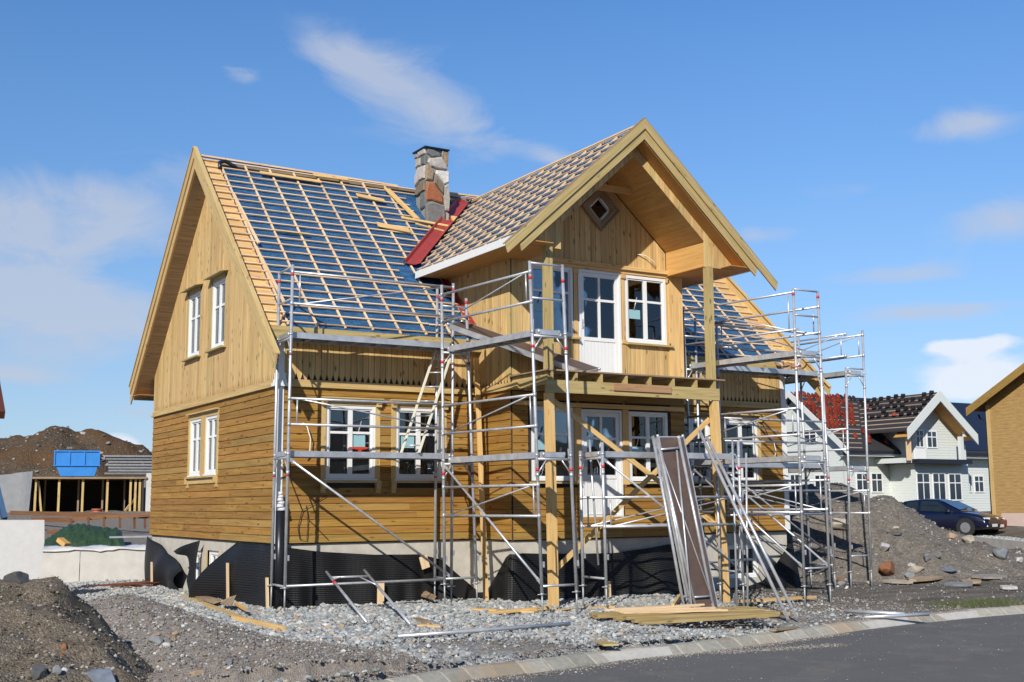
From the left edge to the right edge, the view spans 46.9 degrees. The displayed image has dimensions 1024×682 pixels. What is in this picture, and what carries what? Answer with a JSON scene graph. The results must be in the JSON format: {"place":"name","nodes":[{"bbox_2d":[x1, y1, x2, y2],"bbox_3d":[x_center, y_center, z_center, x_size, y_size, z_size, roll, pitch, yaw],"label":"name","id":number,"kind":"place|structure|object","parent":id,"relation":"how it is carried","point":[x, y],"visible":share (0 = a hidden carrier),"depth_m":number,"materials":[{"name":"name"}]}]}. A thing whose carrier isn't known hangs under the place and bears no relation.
{"place":"outdoors","nodes":[
{"label":"outdoors","id":0,"kind":"place"},
{"bbox_2d":[0,426,151,476],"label":"soil hill","id":1,"kind":"structure","parent":0,"point":[34,453],"depth_m":69.92,"materials":[{"name":"soil"}]},
{"bbox_2d":[65,565,875,681],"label":"gravel","id":2,"kind":"structure","parent":0,"point":[297,622],"depth_m":19.75,"materials":[{"name":"gravel"}]},
{"bbox_2d":[87,581,161,587],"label":"reinforcing bars","id":3,"kind":"object","parent":2,"relation":"on","point":[140,583],"visible":0.73,"depth_m":28.13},
{"bbox_2d":[181,595,246,617],"bbox_3d":[-5.724,5.057,22.482,0.120,0.040,5.985,3,-9,-25],"label":"plank","id":4,"kind":"object","parent":2,"relation":"on","point":[214,607],"visible":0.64,"depth_m":22.24,"materials":[{"name":"brown wood"}]},
{"bbox_2d":[232,615,285,631],"bbox_3d":[-4.107,4.564,19.061,0.050,0.100,2.248,5,-9,-33],"label":"plank","id":5,"kind":"object","parent":2,"relation":"on","point":[259,622],"visible":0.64,"depth_m":18.93,"materials":[{"name":"brown wood"}]},
{"bbox_2d":[392,622,570,637],"bbox_3d":[-0.402,4.359,17.808,3.167,0.069,0.059,5,-9,-34],"label":"scaffold tube","id":6,"kind":"object","parent":2,"relation":"on","point":[438,633],"visible":1,"depth_m":17.75,"materials":[{"name":"metal"}]},
{"bbox_2d":[588,637,618,645],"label":"plank","id":7,"kind":"object","parent":2,"relation":"on","point":[605,642],"visible":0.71,"depth_m":16.45,"materials":[{"name":"brown wood"}]},
{"bbox_2d":[639,613,778,624],"bbox_3d":[3.199,4.485,19.060,2.522,0.079,0.125,3,-8,-21],"label":"plank","id":8,"kind":"object","parent":2,"relation":"on","point":[697,619],"visible":1,"depth_m":19.00,"materials":[{"name":"wood"}]},
{"bbox_2d":[0,479,1023,681],"bbox_3d":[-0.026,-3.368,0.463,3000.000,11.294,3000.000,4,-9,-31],"label":"ground","id":9,"kind":"structure","parent":0,"point":[127,529],"depth_m":24.69,"materials":[{"name":"gravel"}]},
{"bbox_2d":[0,471,32,512],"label":"leaning wall","id":10,"kind":"structure","parent":9,"relation":"on","point":[15,489],"depth_m":53.71,"materials":[{"name":"concrete"}]},
{"bbox_2d":[0,520,43,579],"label":"rendered wall","id":11,"kind":"structure","parent":9,"relation":"on","point":[21,545],"depth_m":24.59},
{"bbox_2d":[0,488,7,519],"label":"blue prop","id":12,"kind":"object","parent":11,"relation":"on","point":[3,514],"visible":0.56,"depth_m":25.13,"materials":[{"name":"paint"}]},
{"bbox_2d":[0,576,153,681],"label":"earth heap","id":13,"kind":"object","parent":9,"relation":"on","point":[42,620],"visible":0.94,"depth_m":11.25,"materials":[{"name":"brown soil"}]},
{"bbox_2d":[3,571,28,583],"bbox_3d":[-5.230,2.512,12.450,0.252,0.169,0.162,4,-9,-31],"label":"boulder","id":14,"kind":"object","parent":13,"relation":"on","point":[18,577],"visible":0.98,"depth_m":12.39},
{"bbox_2d":[31,664,46,679],"bbox_3d":[-4.035,2.847,10.055,0.131,0.180,0.137,4,-9,-31],"label":"boulder","id":15,"kind":"object","parent":13,"relation":"on","point":[38,671],"visible":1,"depth_m":10.02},
{"bbox_2d":[85,668,115,681],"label":"boulder","id":16,"kind":"object","parent":13,"relation":"on","point":[101,675],"visible":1,"depth_m":10.28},
{"bbox_2d":[53,450,100,476],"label":"waste skip","id":17,"kind":"object","parent":9,"relation":"on","point":[73,463],"visible":0.99,"depth_m":57.93,"materials":[{"name":"blue paint"}]},
{"bbox_2d":[10,511,149,533],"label":"shuttering rail","id":18,"kind":"object","parent":9,"relation":"on","point":[77,516],"visible":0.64,"depth_m":42.53,"materials":[{"name":"wood"}]},
{"bbox_2d":[44,523,125,546],"bbox_3d":[-13.211,5.950,36.304,2.488,0.699,2.200,2,-8,-20],"label":"bush","id":19,"kind":"object","parent":9,"relation":"on","point":[79,535],"visible":0.89,"depth_m":35.77,"materials":[{"name":"plant"}]},
{"bbox_2d":[29,477,146,511],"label":"formwork","id":20,"kind":"object","parent":9,"relation":"on","point":[58,494],"visible":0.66,"depth_m":57.12,"materials":[{"name":"brown wood"}]},
{"bbox_2d":[104,455,151,474],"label":"plank stack","id":21,"kind":"object","parent":20,"relation":"on","point":[139,461],"visible":0.64,"depth_m":57.48,"materials":[{"name":"wood"}]},
{"bbox_2d":[41,548,144,582],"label":"concrete wall","id":22,"kind":"structure","parent":9,"relation":"on","point":[121,564],"depth_m":30.63,"materials":[{"name":"concrete"}]},
{"bbox_2d":[43,544,145,551],"bbox_3d":[-10.928,5.413,30.838,5.559,0.178,0.445,2,-8,-19],"label":"plastic sheet","id":23,"kind":"object","parent":22,"relation":"on","point":[54,548],"visible":0.5,"depth_m":30.75,"materials":[{"name":"plastic"}]},
{"bbox_2d":[145,473,151,510],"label":"concrete wall","id":24,"kind":"structure","parent":9,"relation":"on","point":[148,493],"depth_m":55.06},
{"bbox_2d":[87,593,429,681],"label":"grit heap","id":25,"kind":"object","parent":9,"relation":"on","point":[209,646],"visible":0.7,"depth_m":13.92,"materials":[{"name":"gravel"}]},
{"bbox_2d":[274,511,284,608],"bbox_3d":[-4.381,4.152,22.212,0.174,1.902,0.184,4,-9,-31],"label":"membrane roll","id":26,"kind":"object","parent":9,"relation":"on","point":[279,553],"visible":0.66,"depth_m":22.16,"materials":[{"name":"plastic"}]},
{"bbox_2d":[276,491,284,510],"bbox_3d":[-4.369,3.027,22.358,0.185,0.374,0.167,4,-9,-31],"label":"plastic sheet","id":27,"kind":"object","parent":26,"relation":"on","point":[280,503],"visible":0.97,"depth_m":22.30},
{"bbox_2d":[267,264,454,610],"bbox_3d":[-2.851,1.949,22.942,3.653,6.514,0.950,4,-9,-31],"label":"scaffold","id":28,"kind":"object","parent":9,"relation":"on","point":[290,337],"visible":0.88,"depth_m":22.68,"materials":[{"name":"metal"}]},
{"bbox_2d":[400,349,450,452],"bbox_3d":[-1.692,1.183,23.632,0.330,2.153,1.235,-7,-10,40],"label":"ladder","id":29,"kind":"object","parent":28,"relation":"on","point":[419,400],"visible":0.93,"depth_m":23.60,"materials":[{"name":"metal"}]},
{"bbox_2d":[325,569,411,625],"bbox_3d":[-2.554,4.438,20.515,0.796,0.772,3.052,3,-8,-21],"label":"end frame","id":30,"kind":"object","parent":9,"relation":"on","point":[374,582],"visible":1,"depth_m":20.84,"materials":[{"name":"metal"}]},
{"bbox_2d":[129,117,831,606],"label":"wooden house","id":31,"kind":"structure","parent":9,"relation":"on","point":[635,233],"depth_m":25.16,"materials":[{"name":"wood"}]},
{"bbox_2d":[144,536,181,590],"bbox_3d":[-8.501,5.401,28.614,0.287,1.272,3.552,4,-9,-31],"label":"drainage membrane","id":32,"kind":"object","parent":31,"relation":"attached to","point":[166,568],"visible":0.77,"depth_m":28.49,"materials":[{"name":"black"}]},
{"bbox_2d":[174,541,199,592],"bbox_3d":[-7.280,5.074,26.411,0.237,1.221,1.006,6,-10,-40],"label":"drainage membrane","id":33,"kind":"object","parent":31,"relation":"attached to","point":[190,551],"visible":0.84,"depth_m":26.28,"materials":[{"name":"black"}]},
{"bbox_2d":[180,282,202,361],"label":"window","id":34,"kind":"structure","parent":31,"relation":"in","point":[194,291],"depth_m":28.08,"materials":[{"name":"white paint"}]},
{"bbox_2d":[187,418,200,476],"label":"window","id":35,"kind":"structure","parent":31,"relation":"in","point":[194,469],"depth_m":27.42,"materials":[{"name":"white paint"}]},
{"bbox_2d":[202,415,216,475],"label":"window","id":36,"kind":"structure","parent":31,"relation":"in","point":[211,421],"depth_m":26.39,"materials":[{"name":"white paint"}]},
{"bbox_2d":[203,268,228,352],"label":"window","id":37,"kind":"structure","parent":31,"relation":"in","point":[217,322],"depth_m":26.47,"materials":[{"name":"white paint"}]},
{"bbox_2d":[189,542,270,606],"bbox_3d":[-5.527,4.707,23.584,0.570,1.315,3.408,6,-10,-40],"label":"drainage membrane","id":38,"kind":"object","parent":31,"relation":"attached to","point":[249,568],"visible":0.84,"depth_m":23.48,"materials":[{"name":"black"}]},
{"bbox_2d":[260,171,321,182],"bbox_3d":[-5.249,-3.893,28.039,1.502,0.126,0.103,4,-9,-30],"label":"loose board","id":39,"kind":"object","parent":31,"relation":"on","point":[290,176],"visible":1,"depth_m":28.02,"materials":[{"name":"brown wood"}]},
{"bbox_2d":[320,396,383,492],"bbox_3d":[-3.188,2.062,23.376,1.318,1.880,0.240,4,-9,-31],"label":"window","id":40,"kind":"structure","parent":31,"relation":"in","point":[357,440],"depth_m":23.44,"materials":[{"name":"white paint"}]},
{"bbox_2d":[283,548,475,607],"bbox_3d":[-2.532,4.652,23.186,4.283,1.309,0.388,4,-9,-31],"label":"drainage membrane","id":41,"kind":"object","parent":31,"relation":"attached to","point":[307,567],"visible":0.72,"depth_m":23.06,"materials":[{"name":"black"}]},
{"bbox_2d":[376,222,410,232],"bbox_3d":[-2.789,-2.671,27.774,0.820,0.228,0.160,3,-9,-25],"label":"loose board","id":42,"kind":"object","parent":31,"relation":"on","point":[393,227],"visible":1,"depth_m":27.75,"materials":[{"name":"brown wood"}]},
{"bbox_2d":[384,188,419,218],"bbox_3d":[-2.705,-3.375,29.002,1.131,0.960,0.158,-7,-10,39],"label":"loose board","id":43,"kind":"object","parent":31,"relation":"on","point":[390,192],"visible":1,"depth_m":29.00,"materials":[{"name":"brown wood"}]},
{"bbox_2d":[390,399,450,492],"bbox_3d":[-1.896,2.158,24.147,1.320,1.880,0.240,4,-9,-31],"label":"window","id":44,"kind":"structure","parent":31,"relation":"in","point":[396,478],"depth_m":24.11,"materials":[{"name":"white paint"}]},
{"bbox_2d":[529,406,578,483],"bbox_3d":[0.871,2.139,24.259,1.210,1.575,0.210,4,-9,-31],"label":"window","id":45,"kind":"structure","parent":31,"relation":"in","point":[541,443],"depth_m":24.19,"materials":[{"name":"white paint"}]},
{"bbox_2d":[531,264,580,339],"bbox_3d":[0.861,-0.822,24.674,1.247,1.535,0.210,4,-9,-31],"label":"window","id":46,"kind":"structure","parent":31,"relation":"in","point":[568,272],"depth_m":24.86,"materials":[{"name":"white paint"}]},
{"bbox_2d":[478,544,684,601],"bbox_3d":[1.630,4.841,24.364,5.085,1.229,1.396,1,-8,-14],"label":"drainage membrane","id":47,"kind":"object","parent":31,"relation":"attached to","point":[649,571],"visible":0.59,"depth_m":24.28,"materials":[{"name":"black"}]},
{"bbox_2d":[578,269,621,372],"bbox_3d":[1.877,-0.329,25.253,1.115,2.370,0.156,4,-9,-31],"label":"balcony door","id":48,"kind":"structure","parent":31,"relation":"in","point":[599,292],"depth_m":25.30,"materials":[{"name":"white paint"}]},
{"bbox_2d":[582,190,619,230],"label":"diamond window","id":49,"kind":"structure","parent":31,"relation":"in","point":[596,208],"depth_m":25.60,"materials":[{"name":"white paint"}]},
{"bbox_2d":[581,409,623,516],"bbox_3d":[1.890,2.568,24.850,1.055,2.240,0.156,4,-9,-31],"label":"balcony door","id":50,"kind":"structure","parent":31,"relation":"in","point":[608,423],"depth_m":24.89,"materials":[{"name":"white paint"}]},
{"bbox_2d":[629,411,667,483],"bbox_3d":[3.001,2.312,25.528,1.200,1.545,0.210,4,-9,-31],"label":"window","id":51,"kind":"structure","parent":31,"relation":"in","point":[642,425],"depth_m":25.53,"materials":[{"name":"white paint"}]},
{"bbox_2d":[625,275,673,347],"bbox_3d":[2.989,-0.647,25.941,1.255,1.540,0.210,4,-9,-31],"label":"window","id":52,"kind":"structure","parent":31,"relation":"in","point":[645,297],"depth_m":25.97,"materials":[{"name":"white paint"}]},
{"bbox_2d":[684,411,713,491],"bbox_3d":[4.280,2.618,27.834,1.310,1.880,0.240,4,-9,-31],"label":"window","id":53,"kind":"structure","parent":31,"relation":"in","point":[705,431],"depth_m":27.99,"materials":[{"name":"white paint"}]},
{"bbox_2d":[721,414,764,492],"bbox_3d":[5.579,2.728,28.607,1.300,1.909,0.240,4,-9,-31],"label":"window","id":54,"kind":"structure","parent":31,"relation":"in","point":[746,430],"depth_m":28.74,"materials":[{"name":"white paint"}]},
{"bbox_2d":[728,544,757,577],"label":"cellar window","id":55,"kind":"structure","parent":31,"relation":"in","point":[752,558],"depth_m":28.43,"materials":[{"name":"white paint"}]},
{"bbox_2d":[731,542,801,589],"bbox_3d":[6.118,5.441,28.313,2.051,1.175,0.416,4,-9,-31],"label":"drainage membrane","id":56,"kind":"object","parent":31,"relation":"attached to","point":[786,568],"visible":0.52,"depth_m":28.62,"materials":[{"name":"black"}]},
{"bbox_2d":[474,358,488,600],"bbox_3d":[-0.629,2.823,24.120,0.108,5.090,0.849,2,-8,-15],"label":"plank","id":57,"kind":"object","parent":9,"relation":"on","point":[481,490],"visible":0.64,"depth_m":24.08,"materials":[{"name":"yellow wood"}]},
{"bbox_2d":[440,261,580,616],"bbox_3d":[-0.102,1.879,22.039,1.020,6.297,3.078,5,-10,-36],"label":"scaffold","id":58,"kind":"object","parent":9,"relation":"on","point":[532,334],"visible":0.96,"depth_m":21.57,"materials":[{"name":"metal"}]},
{"bbox_2d":[446,320,600,371],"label":"scaffold platform","id":59,"kind":"structure","parent":58,"relation":"attached to","point":[481,333],"depth_m":23.65,"materials":[{"name":"metal"}]},
{"bbox_2d":[488,606,550,613],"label":"plank","id":60,"kind":"object","parent":9,"relation":"on","point":[518,610],"visible":1,"depth_m":21.11,"materials":[{"name":"brown wood"}]},
{"bbox_2d":[579,441,745,608],"bbox_3d":[2.977,3.584,22.991,3.598,3.304,0.920,4,-9,-31],"label":"scaffold","id":61,"kind":"object","parent":9,"relation":"on","point":[602,454],"visible":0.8,"depth_m":22.55,"materials":[{"name":"metal"}]},
{"bbox_2d":[588,440,598,564],"bbox_3d":[1.577,3.098,22.740,0.178,2.396,0.042,-3,-8,16],"label":"scaffold tube","id":62,"kind":"object","parent":61,"relation":"hanging from","point":[594,510],"visible":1,"depth_m":22.71,"materials":[{"name":"metal"}]},
{"bbox_2d":[589,606,749,615],"bbox_3d":[2.772,4.698,20.535,3.072,0.056,0.125,2,-8,-20],"label":"plank","id":63,"kind":"object","parent":9,"relation":"on","point":[590,614],"visible":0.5,"depth_m":20.12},
{"bbox_2d":[604,604,699,610],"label":"plank","id":64,"kind":"object","parent":63,"relation":"on","point":[698,605],"visible":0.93,"depth_m":20.61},
{"bbox_2d":[651,435,690,607],"bbox_3d":[2.936,3.320,21.828,0.266,3.180,0.958,4,-9,-31],"label":"guardrail frame","id":65,"kind":"object","parent":9,"relation":"on","point":[682,596],"visible":0.88,"depth_m":21.70,"materials":[{"name":"metal"}]},
{"bbox_2d":[594,608,763,617],"bbox_3d":[2.873,4.611,20.031,3.177,0.076,0.125,2,-8,-20],"label":"plank","id":66,"kind":"object","parent":9,"relation":"on","point":[614,615],"visible":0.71,"depth_m":19.76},
{"bbox_2d":[618,607,715,611],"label":"plank","id":67,"kind":"object","parent":66,"relation":"on","point":[673,608],"visible":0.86,"depth_m":20.07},
{"bbox_2d":[656,435,713,606],"bbox_3d":[3.220,3.343,21.997,0.631,3.210,0.858,4,-9,-31],"label":"guardrail frame","id":68,"kind":"object","parent":9,"relation":"on","point":[706,579],"visible":0.91,"depth_m":22.01,"materials":[{"name":"metal"}]},
{"bbox_2d":[655,434,717,606],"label":"scaffold platform","id":69,"kind":"structure","parent":9,"relation":"on","point":[699,585],"depth_m":22.12,"materials":[{"name":"wood"}]},
{"bbox_2d":[676,450,691,603],"bbox_3d":[3.188,3.453,21.871,0.036,2.900,0.993,0,-8,-4],"label":"scaffold tube","id":70,"kind":"object","parent":69,"relation":"attached to","point":[686,553],"visible":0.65,"depth_m":21.85,"materials":[{"name":"metal"}]},
{"bbox_2d":[371,605,1023,681],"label":"kerb","id":71,"kind":"structure","parent":9,"relation":"on","point":[479,671],"depth_m":16.91,"materials":[{"name":"concrete"}]},
{"bbox_2d":[859,612,929,618],"bbox_3d":[6.645,4.770,20.496,1.331,0.079,0.060,1,-8,-13],"label":"scaffold tube","id":72,"kind":"object","parent":71,"relation":"on","point":[895,615],"visible":1,"depth_m":20.47,"materials":[{"name":"metal"}]},
{"bbox_2d":[631,614,766,622],"bbox_3d":[3.091,4.530,19.291,2.476,0.066,0.125,3,-8,-21],"label":"plank","id":73,"kind":"object","parent":9,"relation":"on","point":[638,620],"visible":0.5,"depth_m":18.99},
{"bbox_2d":[623,611,779,619],"bbox_3d":[3.180,4.555,19.600,2.899,0.078,0.125,3,-8,-21],"label":"plank","id":74,"kind":"object","parent":9,"relation":"on","point":[679,615],"visible":0.86,"depth_m":19.46,"materials":[{"name":"wood"}]},
{"bbox_2d":[622,609,727,613],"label":"plank","id":75,"kind":"object","parent":74,"relation":"on","point":[669,611],"visible":1,"depth_m":19.45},
{"bbox_2d":[388,606,1021,681],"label":"kerb mortar","id":76,"kind":"object","parent":9,"relation":"on","point":[628,654],"visible":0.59,"depth_m":16.89,"materials":[{"name":"concrete"}]},
{"bbox_2d":[731,440,737,605],"bbox_3d":[4.345,3.527,23.035,0.042,3.189,0.253,-2,-8,14],"label":"scaffold tube","id":77,"kind":"object","parent":9,"relation":"on","point":[734,519],"visible":1,"depth_m":22.99,"materials":[{"name":"metal"}]},
{"bbox_2d":[698,429,789,619],"bbox_3d":[4.243,3.309,21.849,0.064,3.472,2.235,5,-9,-32],"label":"brace tube","id":78,"kind":"object","parent":9,"relation":"on","point":[744,527],"visible":1,"depth_m":21.75,"materials":[{"name":"metal"}]},
{"bbox_2d":[745,453,748,605],"bbox_3d":[4.605,3.694,23.140,0.042,3.010,0.516,-3,-8,20],"label":"scaffold tube","id":79,"kind":"object","parent":9,"relation":"on","point":[747,577],"visible":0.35,"depth_m":23.07,"materials":[{"name":"metal"}]},
{"bbox_2d":[705,436,798,618],"bbox_3d":[4.428,3.389,22.008,0.064,3.355,2.239,5,-9,-33],"label":"brace tube","id":80,"kind":"object","parent":9,"relation":"on","point":[754,532],"visible":1,"depth_m":21.88,"materials":[{"name":"metal"}]},
{"bbox_2d":[683,288,832,607],"bbox_3d":[5.205,2.319,25.400,0.984,6.522,3.217,5,-10,-37],"label":"scaffold","id":81,"kind":"object","parent":9,"relation":"on","point":[795,354],"visible":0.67,"depth_m":24.82,"materials":[{"name":"metal"}]},
{"bbox_2d":[694,318,836,589],"bbox_3d":[6.021,2.714,28.041,3.640,6.466,0.940,4,-9,-31],"label":"scaffold","id":82,"kind":"object","parent":9,"relation":"on","point":[803,374],"visible":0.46,"depth_m":27.98,"materials":[{"name":"metal"}]},
{"bbox_2d":[738,596,815,602],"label":"plank","id":83,"kind":"object","parent":9,"relation":"on","point":[775,599],"visible":0.79,"depth_m":24.16,"materials":[{"name":"brown wood"}]},
{"bbox_2d":[785,330,872,588],"bbox_3d":[7.680,3.041,30.198,0.930,6.378,3.070,4,-9,-31],"label":"scaffold","id":84,"kind":"object","parent":9,"relation":"on","point":[846,373],"visible":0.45,"depth_m":29.26,"materials":[{"name":"metal"}]},
{"bbox_2d":[840,609,904,614],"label":"scaffold tube","id":85,"kind":"object","parent":9,"relation":"on","point":[867,611],"visible":0.85,"depth_m":21.57,"materials":[{"name":"metal"}]},
{"bbox_2d":[785,390,990,511],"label":"white house","id":86,"kind":"structure","parent":9,"relation":"on","point":[931,444],"depth_m":70.73,"materials":[{"name":"wood"}]},
{"bbox_2d":[856,472,866,492],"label":"window","id":87,"kind":"structure","parent":86,"relation":"in","point":[861,483],"depth_m":69.57,"materials":[{"name":"white paint"}]},
{"bbox_2d":[871,472,883,492],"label":"window","id":88,"kind":"structure","parent":86,"relation":"in","point":[876,477],"depth_m":70.25,"materials":[{"name":"white paint"}]},
{"bbox_2d":[915,429,924,447],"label":"window","id":89,"kind":"structure","parent":86,"relation":"in","point":[919,433],"depth_m":70.14,"materials":[{"name":"white paint"}]},
{"bbox_2d":[914,448,925,458],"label":"balcony door","id":90,"kind":"structure","parent":86,"relation":"in","point":[920,453],"depth_m":69.98,"materials":[{"name":"white paint"}]},
{"bbox_2d":[916,472,930,499],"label":"window","id":91,"kind":"structure","parent":86,"relation":"in","point":[922,478],"depth_m":69.52,"materials":[{"name":"white paint"}]},
{"bbox_2d":[926,430,937,447],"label":"window","id":92,"kind":"structure","parent":86,"relation":"in","point":[931,435],"depth_m":70.69,"materials":[{"name":"white paint"}]},
{"bbox_2d":[932,472,946,498],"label":"window","id":93,"kind":"structure","parent":86,"relation":"in","point":[938,478],"depth_m":70.23,"materials":[{"name":"white paint"}]},
{"bbox_2d":[948,473,962,500],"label":"window","id":94,"kind":"structure","parent":86,"relation":"in","point":[954,479],"depth_m":70.95,"materials":[{"name":"white paint"}]},
{"bbox_2d":[974,475,984,492],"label":"window","id":95,"kind":"structure","parent":86,"relation":"in","point":[978,479],"depth_m":74.98,"materials":[{"name":"white paint"}]},
{"bbox_2d":[786,482,1023,581],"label":"soil heap","id":96,"kind":"object","parent":9,"relation":"on","point":[917,539],"visible":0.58,"depth_m":32.11,"materials":[{"name":"stone"}]},
{"bbox_2d":[832,518,848,529],"bbox_3d":[9.059,5.072,32.614,0.495,0.381,0.559,-4,-8,23],"label":"boulder","id":97,"kind":"object","parent":96,"relation":"on","point":[840,523],"visible":0.76,"depth_m":32.44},
{"bbox_2d":[878,560,894,575],"bbox_3d":[9.779,5.948,30.851,0.354,0.411,0.738,-5,-9,29],"label":"boulder","id":98,"kind":"object","parent":96,"relation":"on","point":[886,568],"visible":1,"depth_m":30.67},
{"bbox_2d":[907,576,942,581],"bbox_3d":[10.559,6.079,30.209,0.438,0.082,1.698,-7,-10,40],"label":"stone slab","id":99,"kind":"object","parent":96,"relation":"on","point":[922,578],"depth_m":29.99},
{"bbox_2d":[971,574,1006,578],"bbox_3d":[12.332,6.078,30.479,0.616,0.094,0.852,14,-16,-61],"label":"stone slab","id":100,"kind":"object","parent":96,"relation":"on","point":[989,576],"depth_m":30.32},
{"bbox_2d":[992,548,1008,559],"bbox_3d":[13.154,5.727,31.771,0.458,0.328,0.351,4,-9,-31],"label":"boulder","id":101,"kind":"object","parent":96,"relation":"on","point":[1001,553],"visible":1,"depth_m":31.63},
{"bbox_2d":[902,499,1000,534],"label":"car","id":102,"kind":"object","parent":9,"relation":"on","point":[946,514],"visible":0.53,"depth_m":46.46,"materials":[{"name":"blue paint"}]},
{"bbox_2d":[910,595,1022,608],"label":"grass","id":103,"kind":"structure","parent":9,"relation":"on","point":[967,604],"depth_m":23.94,"materials":[{"name":"plant"}]},
{"bbox_2d":[955,501,1006,534],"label":"car","id":104,"kind":"object","parent":9,"relation":"on","point":[1003,525],"visible":0.09,"depth_m":48.23,"materials":[{"name":"red paint"}]},
{"bbox_2d":[966,363,1023,516],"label":"brown house","id":105,"kind":"structure","parent":9,"relation":"on","point":[1001,403],"depth_m":52.78,"materials":[{"name":"wood"}]},
{"bbox_2d":[974,536,1023,548],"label":"concrete edge","id":106,"kind":"object","parent":9,"relation":"on","point":[1003,543],"visible":0.11,"depth_m":38.48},
{"bbox_2d":[1001,513,1023,525],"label":"leaning panel","id":107,"kind":"object","parent":9,"relation":"on","point":[1014,519],"visible":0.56,"depth_m":51.22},
{"bbox_2d":[0,0,1023,450],"label":"sky","id":108,"kind":"structure","parent":0,"point":[869,154],"materials":[{"name":"blue"}]},
{"bbox_2d":[466,614,1023,681],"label":"road","id":109,"kind":"structure","parent":0,"point":[947,659],"depth_m":15.96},
{"bbox_2d":[263,578,1023,681],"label":"grit","id":110,"kind":"object","parent":109,"relation":"on","point":[723,651],"visible":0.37,"depth_m":17.90,"materials":[{"name":"gravel"}]},
{"bbox_2d":[973,534,1023,540],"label":"pale gravel","id":111,"kind":"structure","parent":0,"point":[1003,537],"depth_m":44.42,"materials":[{"name":"gravel"}]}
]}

